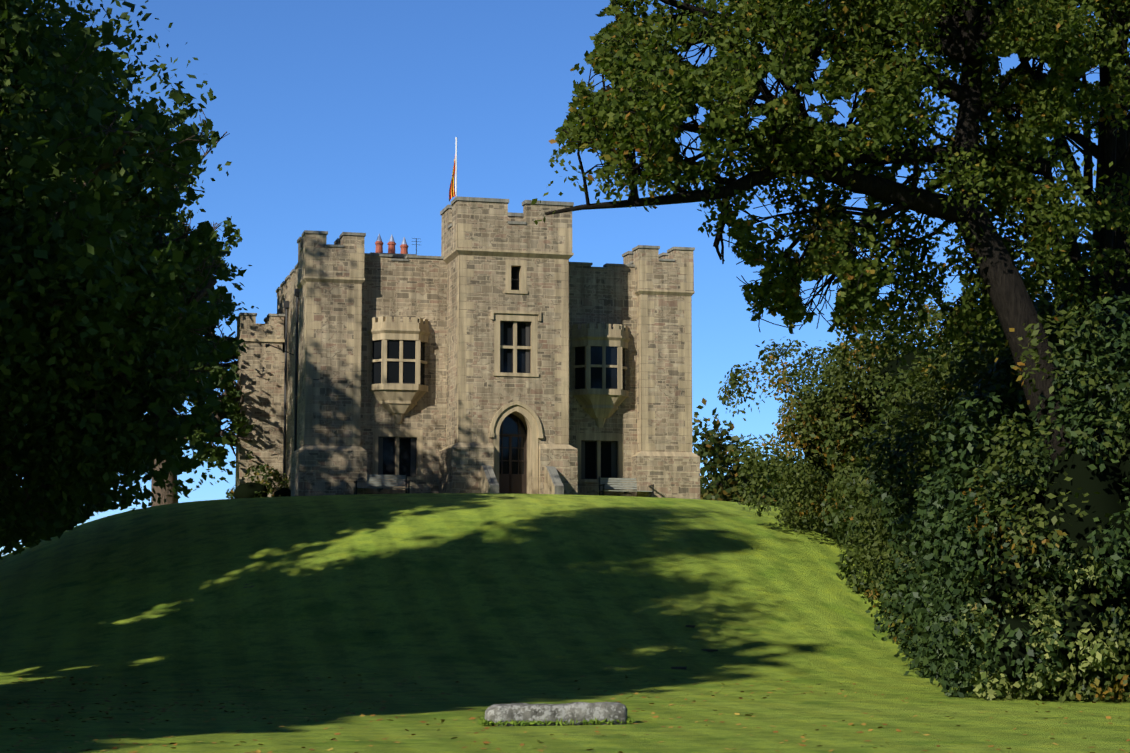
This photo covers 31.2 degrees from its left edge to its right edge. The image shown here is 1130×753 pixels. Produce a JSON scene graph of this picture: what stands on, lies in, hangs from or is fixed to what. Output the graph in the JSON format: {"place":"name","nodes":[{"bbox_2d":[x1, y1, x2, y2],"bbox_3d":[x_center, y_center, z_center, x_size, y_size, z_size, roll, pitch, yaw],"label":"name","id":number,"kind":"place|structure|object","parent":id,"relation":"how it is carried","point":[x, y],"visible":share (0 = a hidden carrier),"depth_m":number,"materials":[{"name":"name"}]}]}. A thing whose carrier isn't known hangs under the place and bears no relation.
{"place":"outdoors","nodes":[
{"label":"outdoors","id":0,"kind":"place"},
{"bbox_2d":[235,196,699,498],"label":"castle house","id":1,"kind":"structure","parent":0,"point":[496,346],"depth_m":71.89,"materials":[{"name":"stone"}]},
{"bbox_2d":[455,137,456,196],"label":"flag pole","id":2,"kind":"object","parent":1,"relation":"on","point":[456,169],"visible":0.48,"depth_m":72.40,"materials":[{"name":"white metal"}]},
{"bbox_2d":[449,159,454,201],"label":"flag","id":3,"kind":"object","parent":2,"relation":"attached to","point":[452,190],"visible":0.94,"depth_m":72.31,"materials":[{"name":"fabric"}]},
{"bbox_2d":[0,493,1129,752],"bbox_3d":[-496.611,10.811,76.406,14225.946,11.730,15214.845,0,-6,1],"label":"terrain","id":4,"kind":"structure","parent":0,"point":[534,599],"depth_m":47.96,"materials":[{"name":"green plant"}]},
{"bbox_2d":[0,0,246,559],"bbox_3d":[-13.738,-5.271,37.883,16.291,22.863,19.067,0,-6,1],"label":"tree","id":5,"kind":"object","parent":4,"relation":"on","point":[93,266],"visible":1,"depth_m":33.98,"materials":[{"name":"green plant"}]},
{"bbox_2d":[65,20,258,506],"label":"tree","id":6,"kind":"object","parent":4,"relation":"on","point":[218,454],"visible":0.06,"depth_m":77.25,"materials":[{"name":"green plant"}]},
{"bbox_2d":[225,464,290,498],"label":"bush","id":7,"kind":"object","parent":4,"relation":"on","point":[254,489],"visible":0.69,"depth_m":75.91,"materials":[{"name":"green plant"}]},
{"bbox_2d":[353,474,409,494],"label":"bench","id":8,"kind":"object","parent":4,"relation":"on","point":[389,483],"visible":0.75,"depth_m":71.01,"materials":[{"name":"grey wood"}]},
{"bbox_2d":[485,702,626,725],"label":"stone slab","id":9,"kind":"structure","parent":4,"relation":"on","point":[579,711],"depth_m":30.29,"materials":[{"name":"grey stone"}]},
{"bbox_2d":[478,715,634,726],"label":"grass tufts","id":10,"kind":"object","parent":4,"relation":"on","point":[484,722],"visible":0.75,"depth_m":30.16,"materials":[{"name":"green plant"}]},
{"bbox_2d":[0,673,1129,752],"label":"fallen leaves","id":11,"kind":"object","parent":4,"relation":"on","point":[259,751],"visible":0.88,"depth_m":31.99,"materials":[{"name":"brown plant"}]},
{"bbox_2d":[598,476,653,496],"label":"bench","id":12,"kind":"object","parent":4,"relation":"on","point":[603,486],"visible":0.73,"depth_m":73.11,"materials":[{"name":"grey wood"}]},
{"bbox_2d":[671,667,685,669],"bbox_3d":[2.485,6.397,44.270,0.348,0.106,0.284,0,-6,1],"label":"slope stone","id":13,"kind":"object","parent":4,"relation":"on","point":[678,668],"visible":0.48,"depth_m":44.14,"materials":[{"name":"grey stone"}]},
{"bbox_2d":[701,649,717,651],"bbox_3d":[3.334,6.335,46.668,0.316,0.103,0.249,5,-8,-38],"label":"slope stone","id":14,"kind":"object","parent":4,"relation":"on","point":[710,650],"visible":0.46,"depth_m":46.60,"materials":[{"name":"grey stone"}]},
{"bbox_2d":[692,398,784,505],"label":"tree wood","id":15,"kind":"object","parent":4,"relation":"on","point":[722,486],"visible":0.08,"depth_m":103.81,"materials":[{"name":"green plant"}]},
{"bbox_2d":[702,460,830,503],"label":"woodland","id":16,"kind":"object","parent":4,"relation":"on","point":[771,491],"depth_m":284.56,"materials":[{"name":"green plant"}]},
{"bbox_2d":[531,0,1128,696],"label":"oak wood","id":17,"kind":"object","parent":4,"relation":"on","point":[645,106],"visible":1,"depth_m":37.95,"materials":[{"name":"green plant"}]},
{"bbox_2d":[717,277,1127,605],"bbox_3d":[9.859,2.050,54.874,10.731,11.168,24.549,0,-6,1],"label":"bush","id":18,"kind":"object","parent":4,"relation":"on","point":[840,398],"visible":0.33,"depth_m":58.73,"materials":[{"name":"green plant"}]},
{"bbox_2d":[787,203,1111,621],"bbox_3d":[15.153,1.711,55.820,16.674,12.371,25.649,0,-6,1],"label":"bush","id":19,"kind":"object","parent":4,"relation":"on","point":[836,513],"visible":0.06,"depth_m":53.61,"materials":[{"name":"green plant"}]},
{"bbox_2d":[819,275,1129,702],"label":"bush","id":20,"kind":"object","parent":4,"relation":"on","point":[1080,495],"visible":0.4,"depth_m":37.06,"materials":[{"name":"green plant"}]},
{"bbox_2d":[848,279,1129,697],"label":"bush","id":21,"kind":"object","parent":4,"relation":"on","point":[949,660],"visible":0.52,"depth_m":38.07,"materials":[{"name":"green plant"}]},
{"bbox_2d":[851,0,1129,688],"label":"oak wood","id":22,"kind":"object","parent":4,"relation":"on","point":[1038,229],"visible":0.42,"depth_m":40.70,"materials":[{"name":"green plant"}]},
{"bbox_2d":[918,0,1129,376],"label":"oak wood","id":23,"kind":"object","parent":4,"relation":"on","point":[1123,138],"visible":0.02,"depth_m":46.39,"materials":[{"name":"green plant"}]},
{"bbox_2d":[951,554,1121,700],"bbox_3d":[8.665,4.600,37.027,3.261,2.699,1.805,-3,-7,30],"label":"pale shrub","id":24,"kind":"object","parent":4,"relation":"on","point":[1076,645],"visible":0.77,"depth_m":36.50,"materials":[{"name":"green plant"}]},
{"bbox_2d":[0,0,1129,555],"label":"sky","id":25,"kind":"structure","parent":0,"point":[339,116],"materials":[{"name":"blue"}]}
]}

